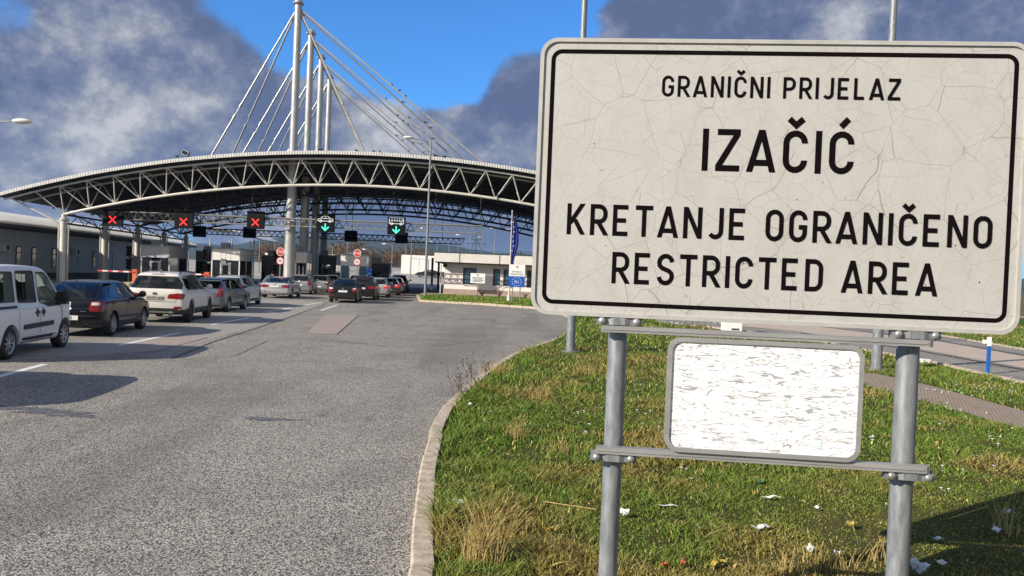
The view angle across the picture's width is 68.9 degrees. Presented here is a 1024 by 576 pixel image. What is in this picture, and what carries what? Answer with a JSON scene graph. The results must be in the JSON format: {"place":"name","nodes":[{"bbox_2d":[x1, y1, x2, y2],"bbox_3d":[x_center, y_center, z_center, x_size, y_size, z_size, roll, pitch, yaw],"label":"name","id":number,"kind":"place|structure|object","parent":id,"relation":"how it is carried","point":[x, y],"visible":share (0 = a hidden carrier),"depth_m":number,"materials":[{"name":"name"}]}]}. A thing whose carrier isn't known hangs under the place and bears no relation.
{"place":"outdoors","nodes":[
{"label":"outdoors","id":0,"kind":"place"},
{"bbox_2d":[0,277,566,575],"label":"asphalt road","id":1,"kind":"structure","parent":0,"point":[164,464],"depth_m":8.45,"materials":[{"name":"asphalt"}]},
{"bbox_2d":[0,118,31,123],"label":"street lamp","id":2,"kind":"object","parent":1,"relation":"on","point":[21,121],"visible":1,"depth_m":37.74,"materials":[{"name":"metal"}]},
{"bbox_2d":[0,364,47,376],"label":"lane marking","id":3,"kind":"object","parent":1,"relation":"on","point":[20,370],"visible":1,"depth_m":13.09,"materials":[{"name":"paint"}]},
{"bbox_2d":[0,406,50,410],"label":"damp stain","id":4,"kind":"object","parent":1,"relation":"on","point":[15,408],"visible":1,"depth_m":9.81,"materials":[{"name":"asphalt"}]},
{"bbox_2d":[12,408,93,413],"bbox_3d":[-5.933,1.607,9.727,1.039,0.001,0.374,2,1,0],"label":"damp stain","id":5,"kind":"object","parent":1,"relation":"on","point":[57,411],"visible":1,"depth_m":9.68,"materials":[{"name":"asphalt"}]},
{"bbox_2d":[0,212,196,277],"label":"customs building","id":6,"kind":"structure","parent":1,"relation":"on","point":[25,240],"depth_m":75.80,"materials":[{"name":"black"}]},
{"bbox_2d":[15,246,20,264],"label":"window","id":7,"kind":"structure","parent":6,"relation":"in","point":[18,248],"depth_m":68.76,"materials":[{"name":"black"}]},
{"bbox_2d":[31,247,35,266],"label":"window","id":8,"kind":"structure","parent":6,"relation":"in","point":[33,249],"depth_m":71.54,"materials":[{"name":"black"}]},
{"bbox_2d":[54,276,148,334],"bbox_3d":[-11.587,0.431,20.878,2.130,1.554,3.970,2,1,-9],"label":"parked car","id":9,"kind":"object","parent":1,"relation":"on","point":[107,307],"visible":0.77,"depth_m":19.92,"materials":[{"name":"paint"}]},
{"bbox_2d":[0,304,322,359],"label":"worn lane strip","id":10,"kind":"object","parent":1,"relation":"on","point":[104,347],"visible":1,"depth_m":18.49,"materials":[{"name":"concrete"}]},
{"bbox_2d":[0,264,69,359],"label":"family van","id":11,"kind":"object","parent":10,"relation":"on","point":[34,303],"visible":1,"depth_m":15.46,"materials":[{"name":"paint"}]},
{"bbox_2d":[111,336,202,350],"bbox_3d":[-8.620,1.361,18.460,1.412,0.001,3.736,2,1,-7],"label":"asphalt patch","id":12,"kind":"object","parent":10,"relation":"on","point":[161,343],"visible":1,"depth_m":18.12,"materials":[{"name":"asphalt"}]},
{"bbox_2d":[130,269,212,321],"bbox_3d":[-11.972,0.208,26.434,2.280,1.794,4.100,2,1,-8],"label":"parked car","id":13,"kind":"object","parent":1,"relation":"on","point":[186,294],"visible":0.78,"depth_m":24.66,"materials":[{"name":"paint"}]},
{"bbox_2d":[198,277,248,311],"bbox_3d":[-12.937,0.188,32.851,2.130,1.554,4.220,2,1,-5],"label":"parked car","id":14,"kind":"object","parent":1,"relation":"on","point":[228,293],"visible":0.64,"depth_m":31.87,"materials":[{"name":"paint"}]},
{"bbox_2d":[217,273,261,305],"bbox_3d":[-13.945,0.045,37.804,2.170,1.604,4.460,2,1,-7],"label":"parked car","id":15,"kind":"object","parent":1,"relation":"on","point":[253,289],"visible":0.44,"depth_m":37.51,"materials":[{"name":"paint"}]},
{"bbox_2d":[171,303,325,358],"bbox_3d":[-8.921,1.175,29.316,0.201,0.001,27.857,2,1,-7],"label":"road seam","id":16,"kind":"object","parent":1,"relation":"on","point":[235,334],"visible":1,"depth_m":20.80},
{"bbox_2d":[178,299,322,325],"bbox_3d":[-11.090,1.002,34.983,4.419,0.001,22.585,2,1,-14],"label":"asphalt patch","id":17,"kind":"object","parent":1,"relation":"on","point":[252,310],"visible":0.88,"depth_m":32.95,"materials":[{"name":"asphalt"}]},
{"bbox_2d":[0,151,535,281],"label":"border canopy","id":18,"kind":"object","parent":1,"relation":"on","point":[217,182],"visible":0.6,"depth_m":71.26,"materials":[{"name":"metal"}]},
{"bbox_2d":[193,226,205,236],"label":"signal box","id":19,"kind":"object","parent":18,"relation":"attached to","point":[199,231],"visible":0.98,"depth_m":85.38,"materials":[{"name":"paint"}]},
{"bbox_2d":[243,227,255,237],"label":"signal box","id":20,"kind":"object","parent":18,"relation":"attached to","point":[249,233],"visible":0.71,"depth_m":85.38,"materials":[{"name":"paint"}]},
{"bbox_2d":[100,162,482,233],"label":"lane gantry","id":21,"kind":"object","parent":18,"relation":"hanging from","point":[288,219],"visible":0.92,"depth_m":65.12,"materials":[{"name":"metal"}]},
{"bbox_2d":[102,208,123,226],"bbox_3d":[-34.578,-6.112,64.669,1.724,1.514,0.410,2,1,0],"label":"lane signal","id":22,"kind":"object","parent":21,"relation":"hanging from","point":[113,217],"visible":1,"depth_m":64.63,"materials":[{"name":"red"}]},
{"bbox_2d":[173,210,193,228],"bbox_3d":[-28.438,-5.927,64.668,1.631,1.514,0.410,2,1,0],"label":"lane signal","id":23,"kind":"object","parent":21,"relation":"hanging from","point":[184,219],"visible":1,"depth_m":64.63,"materials":[{"name":"red"}]},
{"bbox_2d":[247,211,264,228],"bbox_3d":[-22.204,-5.881,64.665,1.539,1.514,0.410,2,1,0],"label":"lane signal","id":24,"kind":"object","parent":21,"relation":"hanging from","point":[255,219],"visible":1,"depth_m":64.63,"materials":[{"name":"red"}]},
{"bbox_2d":[316,214,334,232],"bbox_3d":[-16.157,-5.604,64.665,1.631,1.514,0.410,2,1,0],"label":"lane signal","id":25,"kind":"object","parent":21,"relation":"hanging from","point":[325,222],"visible":1,"depth_m":64.63,"materials":[{"name":"teal"}]},
{"bbox_2d":[387,217,405,234],"bbox_3d":[-10.017,-5.373,64.665,1.585,1.514,0.410,2,1,0],"label":"lane signal","id":26,"kind":"object","parent":21,"relation":"hanging from","point":[396,225],"visible":1,"depth_m":64.63,"materials":[{"name":"teal"}]},
{"bbox_2d":[176,197,464,244],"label":"lane gantry","id":27,"kind":"object","parent":18,"relation":"hanging from","point":[371,235],"visible":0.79,"depth_m":86.12,"materials":[{"name":"metal"}]},
{"bbox_2d":[344,230,357,241],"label":"signal box","id":28,"kind":"object","parent":18,"relation":"attached to","point":[350,236],"visible":1,"depth_m":85.38,"materials":[{"name":"paint"}]},
{"bbox_2d":[395,232,407,243],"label":"signal box","id":29,"kind":"object","parent":18,"relation":"attached to","point":[401,238],"visible":0.71,"depth_m":85.38,"materials":[{"name":"paint"}]},
{"bbox_2d":[243,417,301,420],"bbox_3d":[-3.120,1.719,9.784,0.940,0.001,0.250,2,1,0],"label":"damp stain","id":30,"kind":"object","parent":1,"relation":"on","point":[262,418],"visible":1,"depth_m":9.80,"materials":[{"name":"asphalt"}]},
{"bbox_2d":[261,276,300,297],"bbox_3d":[-15.270,-0.134,49.642,2.230,1.483,4.660,2,1,-6],"label":"parked car","id":31,"kind":"object","parent":1,"relation":"on","point":[289,287],"visible":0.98,"depth_m":47.60,"materials":[{"name":"paint"}]},
{"bbox_2d":[290,273,318,293],"bbox_3d":[-16.266,-0.369,58.198,2.170,1.604,4.460,2,1,-7],"label":"parked car","id":32,"kind":"object","parent":1,"relation":"on","point":[308,283],"visible":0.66,"depth_m":56.91,"materials":[{"name":"paint"}]},
{"bbox_2d":[313,274,334,292],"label":"parked car","id":33,"kind":"object","parent":1,"relation":"on","point":[324,282],"visible":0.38,"depth_m":62.20,"materials":[{"name":"paint"}]},
{"bbox_2d":[306,315,357,333],"bbox_3d":[-6.775,1.287,27.879,1.392,0.001,10.423,2,1,-8],"label":"asphalt patch","id":34,"kind":"object","parent":1,"relation":"on","point":[330,324],"visible":1,"depth_m":26.99,"materials":[{"name":"asphalt"}]},
{"bbox_2d":[210,0,482,276],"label":"cable pylon","id":35,"kind":"object","parent":1,"relation":"on","point":[297,17],"visible":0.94,"depth_m":65.62,"materials":[{"name":"silver metal"}]},
{"bbox_2d":[328,278,364,302],"bbox_3d":[-10.318,0.078,46.576,2.130,1.554,4.220,2,1,-7],"label":"parked car","id":36,"kind":"object","parent":1,"relation":"on","point":[345,288],"visible":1,"depth_m":44.65,"materials":[{"name":"paint"}]},
{"bbox_2d":[242,29,455,273],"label":"cable pylon","id":37,"kind":"object","parent":1,"relation":"on","point":[304,213],"visible":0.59,"depth_m":73.94,"materials":[{"name":"silver metal"}]},
{"bbox_2d":[267,54,435,276],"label":"cable pylon","id":38,"kind":"object","parent":1,"relation":"on","point":[314,246],"visible":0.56,"depth_m":82.25,"materials":[{"name":"silver metal"}]},
{"bbox_2d":[287,74,417,267],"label":"cable pylon","id":39,"kind":"object","parent":1,"relation":"on","point":[324,242],"visible":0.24,"depth_m":90.58,"materials":[{"name":"silver metal"}]},
{"bbox_2d":[352,274,381,299],"bbox_3d":[-10.232,-0.095,51.859,2.234,1.740,4.579,2,1,-6],"label":"parked car","id":40,"kind":"object","parent":1,"relation":"on","point":[371,288],"visible":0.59,"depth_m":50.12,"materials":[{"name":"paint"}]},
{"bbox_2d":[365,277,392,297],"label":"parked car","id":41,"kind":"object","parent":1,"relation":"on","point":[385,288],"visible":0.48,"depth_m":56.33,"materials":[{"name":"paint"}]},
{"bbox_2d":[386,278,402,295],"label":"parked car","id":42,"kind":"object","parent":1,"relation":"on","point":[396,287],"visible":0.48,"depth_m":62.36,"materials":[{"name":"paint"}]},
{"bbox_2d":[430,251,532,296],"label":"border police building","id":43,"kind":"structure","parent":1,"relation":"on","point":[460,268],"depth_m":70.16,"materials":[{"name":"paint"}]},
{"bbox_2d":[463,268,476,285],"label":"window","id":44,"kind":"structure","parent":43,"relation":"in","point":[467,272],"depth_m":70.15,"materials":[{"name":"glass"}]},
{"bbox_2d":[493,269,499,286],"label":"window","id":45,"kind":"structure","parent":43,"relation":"in","point":[496,272],"depth_m":70.15,"materials":[{"name":"glass"}]},
{"bbox_2d":[503,269,508,286],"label":"window","id":46,"kind":"structure","parent":43,"relation":"in","point":[506,272],"depth_m":70.15,"materials":[{"name":"glass"}]},
{"bbox_2d":[408,331,565,575],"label":"kerb","id":47,"kind":"structure","parent":1,"relation":"on","point":[420,555],"depth_m":6.37,"materials":[{"name":"concrete"}]},
{"bbox_2d":[417,295,566,316],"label":"kerb","id":48,"kind":"structure","parent":1,"relation":"on","point":[486,304],"depth_m":49.65,"materials":[{"name":"concrete"}]},
{"bbox_2d":[941,334,1023,349],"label":"kerb","id":49,"kind":"structure","parent":1,"relation":"on","point":[982,342],"depth_m":29.89,"materials":[{"name":"concrete"}]},
{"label":"traffic island","id":50,"kind":"structure","parent":1,"relation":"on","visible":0},
{"bbox_2d":[202,249,207,273],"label":"traffic light","id":51,"kind":"object","parent":50,"relation":"on","point":[205,258],"visible":0.97,"depth_m":66.87,"materials":[{"name":"paint"}]},
{"bbox_2d":[211,242,253,278],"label":"control booth","id":52,"kind":"object","parent":50,"relation":"on","point":[241,260],"visible":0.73,"depth_m":68.09,"materials":[{"name":"white paint"}]},
{"bbox_2d":[212,260,220,276],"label":"window","id":53,"kind":"structure","parent":52,"relation":"in","point":[216,263],"depth_m":67.93,"materials":[{"name":"black"}]},
{"bbox_2d":[231,261,238,274],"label":"window","id":54,"kind":"structure","parent":52,"relation":"in","point":[234,264],"depth_m":68.13,"materials":[{"name":"black"}]},
{"bbox_2d":[261,250,283,282],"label":"control booth","id":55,"kind":"object","parent":50,"relation":"on","point":[267,265],"visible":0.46,"depth_m":76.45,"materials":[{"name":"black"}]},
{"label":"traffic island","id":56,"kind":"structure","parent":1,"relation":"on","visible":0},
{"bbox_2d":[273,251,277,275],"bbox_3d":[-20.148,-1.519,63.437,0.340,3.225,0.440,2,1,0],"label":"traffic light","id":57,"kind":"object","parent":56,"relation":"on","point":[275,265],"visible":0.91,"depth_m":63.36,"materials":[{"name":"paint"}]},
{"bbox_2d":[276,248,284,275],"bbox_3d":[-19.267,-1.622,62.040,0.665,3.446,0.118,2,1,0],"label":"stop sign","id":58,"kind":"object","parent":56,"relation":"on","point":[280,252],"visible":1,"depth_m":61.98,"materials":[{"name":"metal"}]},
{"bbox_2d":[295,246,313,275],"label":"control booth","id":59,"kind":"object","parent":56,"relation":"on","point":[303,256],"visible":0.71,"depth_m":71.35,"materials":[{"name":"white paint"}]},
{"bbox_2d":[318,250,340,274],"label":"control booth","id":60,"kind":"object","parent":56,"relation":"on","point":[332,261],"visible":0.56,"depth_m":84.04,"materials":[{"name":"black"}]},
{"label":"traffic island","id":61,"kind":"structure","parent":1,"relation":"on","visible":0},
{"bbox_2d":[340,248,372,278],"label":"control booth","id":62,"kind":"object","parent":61,"relation":"on","point":[346,261],"visible":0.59,"depth_m":69.47,"materials":[{"name":"white paint"}]},
{"bbox_2d":[341,266,348,278],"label":"window","id":63,"kind":"structure","parent":62,"relation":"in","point":[344,269],"depth_m":69.44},
{"bbox_2d":[353,250,360,278],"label":"stop sign","id":64,"kind":"object","parent":61,"relation":"on","point":[357,261],"visible":0.98,"depth_m":65.97,"materials":[{"name":"metal"}]},
{"bbox_2d":[371,258,391,277],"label":"control booth","id":65,"kind":"object","parent":61,"relation":"on","point":[379,268],"visible":0.52,"depth_m":78.50,"materials":[{"name":"black"}]},
{"bbox_2d":[187,259,443,288],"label":"yard","id":66,"kind":"structure","parent":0,"point":[417,281],"depth_m":131.29,"materials":[{"name":"concrete"}]},
{"bbox_2d":[206,228,279,279],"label":"canopy","id":67,"kind":"object","parent":66,"relation":"on","point":[270,240],"visible":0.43,"depth_m":103.18,"materials":[{"name":"metal"}]},
{"bbox_2d":[401,255,444,273],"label":"white hall","id":68,"kind":"structure","parent":66,"relation":"on","point":[418,263],"depth_m":149.93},
{"bbox_2d":[409,258,428,273],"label":"door","id":69,"kind":"structure","parent":68,"relation":"in","point":[417,265],"depth_m":149.90,"materials":[{"name":"metal"}]},
{"bbox_2d":[419,293,532,305],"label":"lawn grass","id":70,"kind":"structure","parent":0,"point":[460,298],"depth_m":56.38,"materials":[{"name":"plant"}]},
{"bbox_2d":[0,0,1023,278],"label":"sky","id":71,"kind":"structure","parent":0,"point":[100,84],"materials":[{"name":"blue"}]},
{"bbox_2d":[188,235,1023,292],"bbox_3d":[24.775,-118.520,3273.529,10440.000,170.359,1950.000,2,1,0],"label":"hills","id":72,"kind":"structure","parent":0,"point":[373,245],"depth_m":2958.93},
{"bbox_2d":[405,316,1023,575],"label":"grass verge","id":73,"kind":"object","parent":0,"point":[950,540],"depth_m":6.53,"materials":[{"name":"plant"}]},
{"bbox_2d":[435,494,533,569],"bbox_3d":[-0.165,1.602,4.920,0.619,0.452,0.558,3,1,34],"label":"dry grass tuft","id":74,"kind":"object","parent":73,"relation":"on","point":[479,541],"visible":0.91,"depth_m":4.89,"materials":[{"name":"plant"}]},
{"bbox_2d":[477,358,516,375],"bbox_3d":[-0.245,1.517,14.519,0.796,0.314,0.910,2,1,-17],"label":"dry grass tuft","id":75,"kind":"object","parent":73,"relation":"on","point":[509,367],"visible":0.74,"depth_m":14.59,"materials":[{"name":"plant"}]},
{"bbox_2d":[493,414,534,440],"bbox_3d":[0.027,1.634,8.821,0.385,0.281,0.521,3,1,38],"label":"dry grass tuft","id":76,"kind":"object","parent":73,"relation":"on","point":[515,433],"visible":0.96,"depth_m":8.83,"materials":[{"name":"plant"}]},
{"bbox_2d":[523,382,555,399],"bbox_3d":[0.433,1.617,11.832,0.527,0.253,0.469,2,1,0],"label":"dry grass tuft","id":77,"kind":"object","parent":73,"relation":"on","point":[538,394],"visible":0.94,"depth_m":11.82,"materials":[{"name":"plant"}]},
{"bbox_2d":[536,433,588,456],"bbox_3d":[0.533,1.685,8.129,0.535,0.242,0.591,2,1,-11],"label":"dry grass tuft","id":78,"kind":"object","parent":73,"relation":"on","point":[560,446],"visible":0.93,"depth_m":8.09,"materials":[{"name":"plant"}]},
{"bbox_2d":[562,0,587,352],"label":"lamp post","id":79,"kind":"object","parent":73,"relation":"on","point":[570,334],"visible":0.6,"depth_m":19.23,"materials":[{"name":"metal"}]},
{"bbox_2d":[666,320,718,326],"bbox_3d":[7.994,1.402,33.128,2.642,0.700,0.141,3,1,45],"label":"fence","id":80,"kind":"object","parent":73,"relation":"on","point":[698,323],"visible":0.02,"depth_m":33.08,"materials":[{"name":"metal"}]},
{"bbox_2d":[437,385,1023,575],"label":"broad weeds","id":81,"kind":"object","parent":73,"relation":"on","point":[732,569],"visible":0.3,"depth_m":7.61,"materials":[{"name":"green plant"}]},
{"bbox_2d":[721,322,741,330],"bbox_3d":[8.950,1.355,30.420,0.798,0.855,0.460,2,1,0],"label":"utility cabinet","id":82,"kind":"object","parent":73,"relation":"on","point":[728,326],"visible":0.33,"depth_m":30.22,"materials":[{"name":"metal"}]},
{"bbox_2d":[531,38,1023,575],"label":"border sign","id":83,"kind":"object","parent":73,"relation":"on","point":[865,184],"visible":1,"depth_m":3.77,"materials":[{"name":"metal"}]},
{"bbox_2d":[770,546,817,575],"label":"dry grass tuft","id":84,"kind":"object","parent":73,"relation":"on","point":[791,563],"visible":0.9,"depth_m":4.96,"materials":[{"name":"plant"}]},
{"bbox_2d":[801,527,869,575],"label":"dry grass tuft","id":85,"kind":"object","parent":73,"relation":"on","point":[835,561],"visible":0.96,"depth_m":5.10,"materials":[{"name":"plant"}]},
{"bbox_2d":[852,525,886,566],"bbox_3d":[2.590,1.820,5.282,0.334,0.227,0.334,3,1,20],"label":"dry grass tuft","id":86,"kind":"object","parent":73,"relation":"on","point":[875,556],"visible":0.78,"depth_m":5.26,"materials":[{"name":"plant"}]},
{"bbox_2d":[866,0,897,370],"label":"lamp post","id":87,"kind":"object","parent":73,"relation":"on","point":[876,356],"visible":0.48,"depth_m":17.91,"materials":[{"name":"metal"}]},
{"bbox_2d":[910,557,930,573],"bbox_3d":[2.709,1.858,4.973,0.124,0.101,0.126,3,1,13],"label":"paper scrap","id":88,"kind":"object","parent":73,"relation":"on","point":[917,566],"visible":0.96,"depth_m":4.94,"materials":[{"name":"paper"}]},
{"bbox_2d":[864,373,1023,428],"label":"paver path","id":89,"kind":"structure","parent":73,"relation":"on","point":[979,407],"depth_m":13.15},
{"bbox_2d":[965,471,1023,536],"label":"dry grass tuft","id":90,"kind":"object","parent":73,"relation":"on","point":[1005,522],"visible":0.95,"depth_m":6.00,"materials":[{"name":"plant"}]},
{"bbox_2d":[420,295,1023,325],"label":"lawn","id":91,"kind":"structure","parent":0,"point":[1021,322],"depth_m":51.27,"materials":[{"name":"plant"}]},
{"bbox_2d":[403,136,431,295],"bbox_3d":[-7.801,-5.734,59.922,2.370,12.830,0.420,2,1,0],"label":"street lamp","id":92,"kind":"object","parent":91,"relation":"on","point":[426,251],"visible":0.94,"depth_m":59.85,"materials":[{"name":"metal"}]},
{"bbox_2d":[470,273,484,297],"bbox_3d":[-2.779,-0.147,60.059,1.178,2.063,0.116,2,1,0],"label":"notice sign","id":93,"kind":"object","parent":91,"relation":"on","point":[477,278],"visible":0.94,"depth_m":60.00,"materials":[{"name":"white metal"}]},
{"bbox_2d":[507,210,512,300],"bbox_3d":[-0.112,-2.435,56.469,0.320,6.963,0.320,2,1,0],"label":"flagpole","id":94,"kind":"object","parent":91,"relation":"on","point":[508,297],"visible":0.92,"depth_m":56.42,"materials":[{"name":"metal"}]},
{"bbox_2d":[511,217,518,263],"bbox_3d":[0.245,-3.591,56.442,0.520,3.725,0.218,2,1,0],"label":"flag","id":95,"kind":"object","parent":94,"relation":"attached to","point":[515,238],"visible":0.94,"depth_m":56.44,"materials":[{"name":"blue fabric"}]},
{"bbox_2d":[508,264,524,301],"bbox_3d":[0.328,-0.297,54.049,1.156,2.801,0.106,2,1,0],"label":"country sign","id":96,"kind":"object","parent":91,"relation":"on","point":[515,273],"visible":0.99,"depth_m":53.99,"materials":[{"name":"white metal"}]},
{"bbox_2d":[656,319,1023,379],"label":"side road","id":97,"kind":"structure","parent":0,"point":[999,370],"depth_m":24.09,"materials":[{"name":"asphalt"}]},
{"bbox_2d":[671,322,1023,382],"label":"kerb","id":98,"kind":"structure","parent":97,"relation":"on","point":[974,371],"depth_m":19.00,"materials":[{"name":"concrete"}]},
{"bbox_2d":[709,322,1023,367],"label":"tan lane","id":99,"kind":"structure","parent":97,"relation":"on","point":[977,353],"depth_m":26.57,"materials":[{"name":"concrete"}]},
{"bbox_2d":[827,327,1023,355],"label":"road seam","id":100,"kind":"object","parent":99,"relation":"on","point":[947,342],"visible":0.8,"depth_m":28.13,"materials":[{"name":"concrete"}]},
{"bbox_2d":[803,333,1023,369],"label":"road seam","id":101,"kind":"object","parent":97,"relation":"on","point":[963,358],"visible":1,"depth_m":21.72,"materials":[{"name":"concrete"}]},
{"bbox_2d":[983,337,991,372],"bbox_3d":[11.489,1.632,18.082,0.190,0.894,0.055,2,1,0],"label":"marker post","id":102,"kind":"object","parent":97,"relation":"on","point":[988,341],"visible":0.88,"depth_m":18.06,"materials":[{"name":"blue paint"}]},
{"bbox_2d":[1020,293,1023,315],"bbox_3d":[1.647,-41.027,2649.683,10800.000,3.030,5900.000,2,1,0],"label":"ground","id":103,"kind":"structure","parent":0,"point":[1022,306],"depth_m":119.58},
{"bbox_2d":[254,241,455,267],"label":"wood","id":104,"kind":"object","parent":103,"relation":"on","point":[389,257],"visible":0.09,"depth_m":218.06,"materials":[{"name":"plant"}]},
{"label":"traffic island","id":105,"kind":"structure","parent":0,"visible":0},
{"bbox_2d":[97,269,138,282],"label":"barrier gate","id":106,"kind":"structure","parent":105,"relation":"on","point":[135,273],"depth_m":63.30,"materials":[{"name":"metal"}]},
{"bbox_2d":[126,246,131,281],"bbox_3d":[-33.373,-2.074,64.936,0.340,3.225,0.440,2,1,0],"label":"traffic light","id":107,"kind":"object","parent":105,"relation":"on","point":[129,255],"visible":0.94,"depth_m":64.87,"materials":[{"name":"paint"}]},
{"bbox_2d":[140,240,188,272],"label":"control booth","id":108,"kind":"object","parent":105,"relation":"on","point":[156,255],"visible":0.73,"depth_m":68.12,"materials":[{"name":"white"}]},
{"bbox_2d":[142,257,149,271],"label":"window","id":109,"kind":"structure","parent":108,"relation":"in","point":[145,260],"depth_m":67.93,"materials":[{"name":"black"}]},
{"bbox_2d":[161,258,168,270],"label":"window","id":110,"kind":"structure","parent":108,"relation":"in","point":[164,261],"depth_m":68.13,"materials":[{"name":"black"}]},
{"bbox_2d":[170,258,177,271],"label":"window","id":111,"kind":"structure","parent":108,"relation":"in","point":[173,261],"depth_m":69.51,"materials":[{"name":"black"}]},
{"bbox_2d":[195,246,230,277],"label":"control booth","id":112,"kind":"object","parent":105,"relation":"on","point":[199,260],"visible":0.2,"depth_m":77.44,"materials":[{"name":"black"}]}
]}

